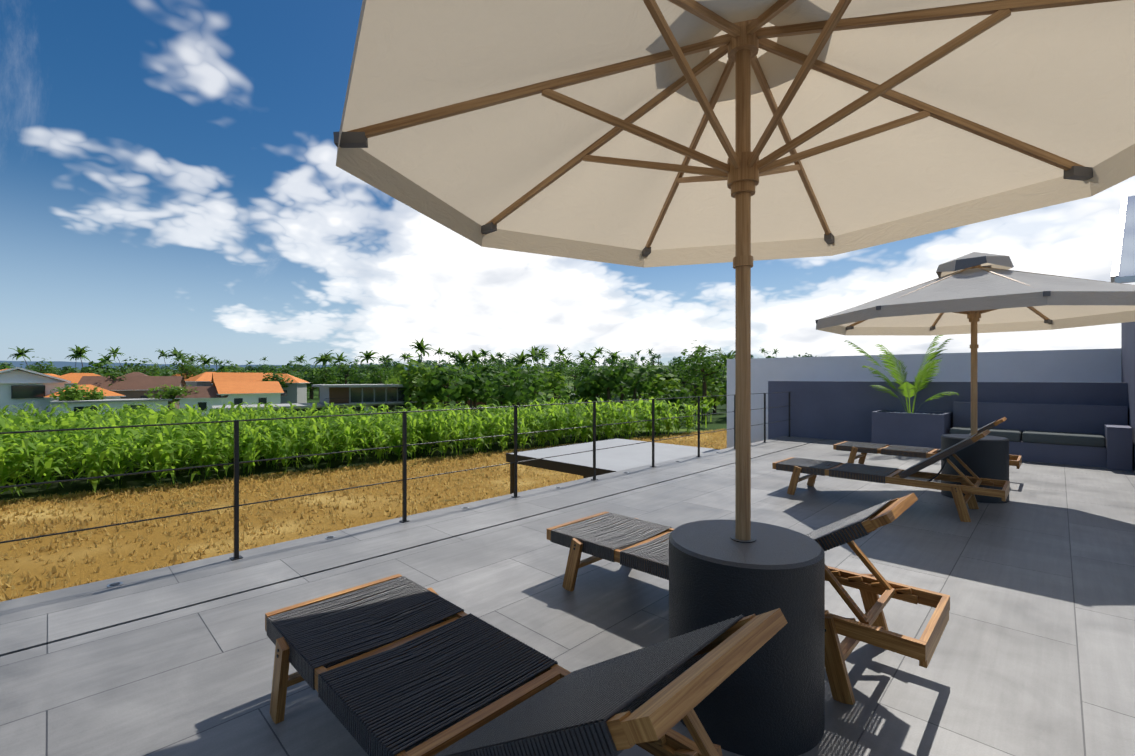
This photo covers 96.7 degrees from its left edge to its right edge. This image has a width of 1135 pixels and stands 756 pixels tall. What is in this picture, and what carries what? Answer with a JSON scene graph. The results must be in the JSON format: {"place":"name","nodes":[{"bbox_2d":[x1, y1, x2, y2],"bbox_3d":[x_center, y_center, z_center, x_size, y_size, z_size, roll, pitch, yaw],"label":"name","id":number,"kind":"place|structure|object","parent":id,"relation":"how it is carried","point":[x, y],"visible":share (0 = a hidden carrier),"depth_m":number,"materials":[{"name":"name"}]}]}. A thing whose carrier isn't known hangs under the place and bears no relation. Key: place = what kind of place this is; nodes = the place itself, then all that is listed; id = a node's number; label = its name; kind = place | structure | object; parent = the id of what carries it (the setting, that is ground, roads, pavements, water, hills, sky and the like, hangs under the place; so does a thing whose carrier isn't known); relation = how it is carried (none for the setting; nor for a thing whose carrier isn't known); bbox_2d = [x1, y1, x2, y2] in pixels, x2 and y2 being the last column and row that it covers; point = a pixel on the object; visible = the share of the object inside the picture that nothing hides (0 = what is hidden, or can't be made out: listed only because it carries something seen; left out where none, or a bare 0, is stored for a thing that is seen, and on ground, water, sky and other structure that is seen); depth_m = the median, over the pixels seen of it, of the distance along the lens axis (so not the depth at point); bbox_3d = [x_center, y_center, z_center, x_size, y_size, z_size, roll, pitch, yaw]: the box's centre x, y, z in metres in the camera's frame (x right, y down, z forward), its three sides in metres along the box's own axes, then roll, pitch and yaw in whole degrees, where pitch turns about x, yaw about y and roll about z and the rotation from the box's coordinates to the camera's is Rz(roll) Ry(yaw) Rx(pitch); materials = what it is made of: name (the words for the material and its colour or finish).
{"place":"outdoors","nodes":[
{"label":"outdoors","id":0,"kind":"place"},
{"bbox_2d":[0,361,547,372],"bbox_3d":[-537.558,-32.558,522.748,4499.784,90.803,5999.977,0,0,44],"label":"distant ridge","id":1,"kind":"structure","parent":0,"point":[58,364],"depth_m":2158.14,"materials":[{"name":"green plant"}]},
{"bbox_2d":[0,365,726,601],"bbox_3d":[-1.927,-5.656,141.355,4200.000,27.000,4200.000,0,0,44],"label":"ground","id":2,"kind":"structure","parent":0,"point":[82,572],"depth_m":31.53,"materials":[{"name":"brown soil"}]},
{"bbox_2d":[0,367,70,417],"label":"white house","id":3,"kind":"structure","parent":2,"relation":"on","point":[18,385],"depth_m":96.51,"materials":[{"name":"paint"}]},
{"bbox_2d":[57,373,99,388],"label":"orange house","id":4,"kind":"structure","parent":2,"relation":"on","point":[74,377],"depth_m":123.63,"materials":[{"name":"tile"}]},
{"bbox_2d":[43,385,125,417],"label":"orange house","id":5,"kind":"structure","parent":2,"relation":"on","point":[111,395],"depth_m":102.15,"materials":[{"name":"concrete"}]},
{"bbox_2d":[50,398,171,420],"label":"white house","id":6,"kind":"structure","parent":2,"relation":"on","point":[73,405],"depth_m":95.69,"materials":[{"name":"concrete"}]},
{"bbox_2d":[77,376,186,411],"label":"brown house","id":7,"kind":"structure","parent":2,"relation":"on","point":[133,387],"depth_m":115.87,"materials":[{"name":"concrete"}]},
{"bbox_2d":[123,372,147,375],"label":"house","id":8,"kind":"structure","parent":2,"relation":"on","point":[135,374],"depth_m":138.71,"materials":[{"name":"concrete"}]},
{"bbox_2d":[172,374,192,379],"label":"house","id":9,"kind":"structure","parent":2,"relation":"on","point":[185,377],"depth_m":156.71,"materials":[{"name":"concrete"}]},
{"bbox_2d":[185,372,212,385],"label":"house","id":10,"kind":"structure","parent":2,"relation":"on","point":[204,379],"depth_m":143.65,"materials":[{"name":"tile"}]},
{"bbox_2d":[175,386,227,415],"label":"brown house","id":11,"kind":"structure","parent":2,"relation":"on","point":[203,397],"depth_m":103.82,"materials":[{"name":"paint"}]},
{"bbox_2d":[211,372,272,383],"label":"house","id":12,"kind":"structure","parent":2,"relation":"on","point":[221,376],"depth_m":142.49,"materials":[{"name":"tile"}]},
{"bbox_2d":[212,381,283,404],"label":"orange house","id":13,"kind":"structure","parent":2,"relation":"on","point":[251,392],"depth_m":108.65,"materials":[{"name":"concrete"}]},
{"bbox_2d":[258,374,308,403],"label":"house","id":14,"kind":"structure","parent":2,"relation":"on","point":[295,391],"depth_m":141.09,"materials":[{"name":"paint"}]},
{"bbox_2d":[212,384,416,423],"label":"modern house","id":15,"kind":"structure","parent":2,"relation":"on","point":[391,396],"depth_m":93.01,"materials":[{"name":"concrete"}]},
{"bbox_2d":[0,396,701,495],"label":"crop plants","id":16,"kind":"object","parent":2,"relation":"on","point":[164,447],"visible":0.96,"depth_m":45.97,"materials":[{"name":"green plant"}]},
{"bbox_2d":[0,428,726,601],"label":"stubble tufts","id":17,"kind":"object","parent":2,"relation":"on","point":[55,497],"visible":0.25,"depth_m":31.88,"materials":[{"name":"plant"}]},
{"bbox_2d":[49,356,724,409],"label":"broadleaf trees","id":18,"kind":"object","parent":2,"relation":"on","point":[78,394],"visible":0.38,"depth_m":99.84,"materials":[{"name":"green plant"}]},
{"bbox_2d":[0,340,822,410],"bbox_3d":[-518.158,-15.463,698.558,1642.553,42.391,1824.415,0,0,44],"label":"trees","id":19,"kind":"object","parent":2,"relation":"on","point":[589,378],"visible":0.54,"depth_m":115.63,"materials":[{"name":"green plant"}]},
{"bbox_2d":[22,351,805,419],"bbox_3d":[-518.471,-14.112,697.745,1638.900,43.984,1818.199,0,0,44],"label":"tree trunks","id":20,"kind":"object","parent":2,"relation":"on","point":[704,392],"visible":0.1,"depth_m":115.88,"materials":[{"name":"brown plant"}]},
{"bbox_2d":[8,338,778,370],"bbox_3d":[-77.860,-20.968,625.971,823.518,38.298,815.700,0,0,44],"label":"palm trees","id":21,"kind":"object","parent":20,"relation":"on","point":[78,352],"visible":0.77,"depth_m":245.30,"materials":[{"name":"green plant"}]},
{"bbox_2d":[467,389,495,404],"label":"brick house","id":22,"kind":"structure","parent":2,"relation":"on","point":[479,403],"depth_m":145.17,"materials":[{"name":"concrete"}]},
{"bbox_2d":[506,438,719,493],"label":"canopy roof","id":23,"kind":"structure","parent":2,"relation":"on","point":[615,459],"depth_m":12.00,"materials":[{"name":"concrete"}]},
{"bbox_2d":[519,394,714,433],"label":"shrubs","id":24,"kind":"object","parent":2,"relation":"on","point":[706,404],"visible":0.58,"depth_m":80.83,"materials":[{"name":"green plant"}]},
{"bbox_2d":[727,348,1120,447],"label":"wall","id":25,"kind":"structure","parent":2,"relation":"on","point":[1091,365],"depth_m":10.54,"materials":[{"name":"white paint"}]},
{"bbox_2d":[0,436,1134,755],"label":"terrace floor","id":26,"kind":"structure","parent":0,"point":[1034,580],"depth_m":2.89,"materials":[{"name":"tile"}]},
{"bbox_2d":[0,392,791,560],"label":"cable railing","id":27,"kind":"object","parent":26,"relation":"on","point":[404,445],"visible":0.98,"depth_m":4.66,"materials":[{"name":"black metal"}]},
{"bbox_2d":[107,439,779,586],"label":"floor uplights","id":28,"kind":"object","parent":26,"relation":"on","point":[115,584],"visible":0.88,"depth_m":4.21,"materials":[{"name":"silver metal"}]},
{"bbox_2d":[265,574,787,755],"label":"lounger","id":29,"kind":"object","parent":26,"relation":"on","point":[454,680],"visible":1,"depth_m":1.55,"materials":[{"name":"black fabric"}]},
{"bbox_2d":[333,0,1134,755],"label":"umbrella","id":30,"kind":"object","parent":26,"relation":"on","point":[741,134],"visible":0.96,"depth_m":2.05,"materials":[{"name":"beige fabric"}]},
{"bbox_2d":[547,493,949,704],"bbox_3d":[0.822,0.952,2.862,2.090,0.804,0.681,0,0,44],"label":"lounger","id":31,"kind":"object","parent":26,"relation":"on","point":[636,544],"visible":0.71,"depth_m":2.43,"materials":[{"name":"brown wood"}]},
{"bbox_2d":[772,429,1009,521],"bbox_3d":[3.395,0.933,5.479,2.090,0.841,0.681,0,0,44],"label":"lounger","id":32,"kind":"object","parent":26,"relation":"on","point":[969,488],"visible":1,"depth_m":5.17,"materials":[{"name":"brown wood"}]},
{"bbox_2d":[872,410,951,448],"bbox_3d":[6.534,0.994,9.574,1.120,0.700,0.949,0,0,44],"label":"planter","id":33,"kind":"object","parent":26,"relation":"on","point":[927,429],"visible":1,"depth_m":9.23,"materials":[{"name":"grey concrete"}]},
{"bbox_2d":[844,335,958,412],"bbox_3d":[6.496,-0.062,9.686,1.550,1.531,1.645,0,0,-28],"label":"areca palm","id":34,"kind":"object","parent":33,"relation":"on","point":[925,375],"visible":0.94,"depth_m":9.48,"materials":[{"name":"green plant"}]},
{"bbox_2d":[833,417,1021,468],"bbox_3d":[4.971,0.933,7.099,2.090,0.841,0.681,0,0,44],"label":"lounger","id":35,"kind":"object","parent":26,"relation":"on","point":[863,448],"visible":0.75,"depth_m":7.21,"materials":[{"name":"brown wood"}]},
{"bbox_2d":[768,381,1127,442],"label":"wall","id":36,"kind":"structure","parent":26,"relation":"on","point":[837,410],"depth_m":10.51,"materials":[{"name":"grey paint"}]},
{"bbox_2d":[815,252,1134,502],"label":"umbrella","id":37,"kind":"object","parent":26,"relation":"on","point":[973,294],"visible":0.9,"depth_m":5.46,"materials":[{"name":"beige fabric"}]},
{"bbox_2d":[949,402,1131,470],"bbox_3d":[7.724,0.894,8.382,2.150,0.900,0.999,0,0,44],"label":"built in sofa","id":38,"kind":"object","parent":26,"relation":"on","point":[1091,435],"visible":0.85,"depth_m":8.09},
{"bbox_2d":[0,0,1134,366],"label":"sky","id":39,"kind":"structure","parent":0,"point":[170,177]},
{"bbox_2d":[1111,194,1134,470],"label":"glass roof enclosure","id":40,"kind":"object","parent":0,"point":[1123,268],"visible":0.79,"depth_m":7.56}
]}

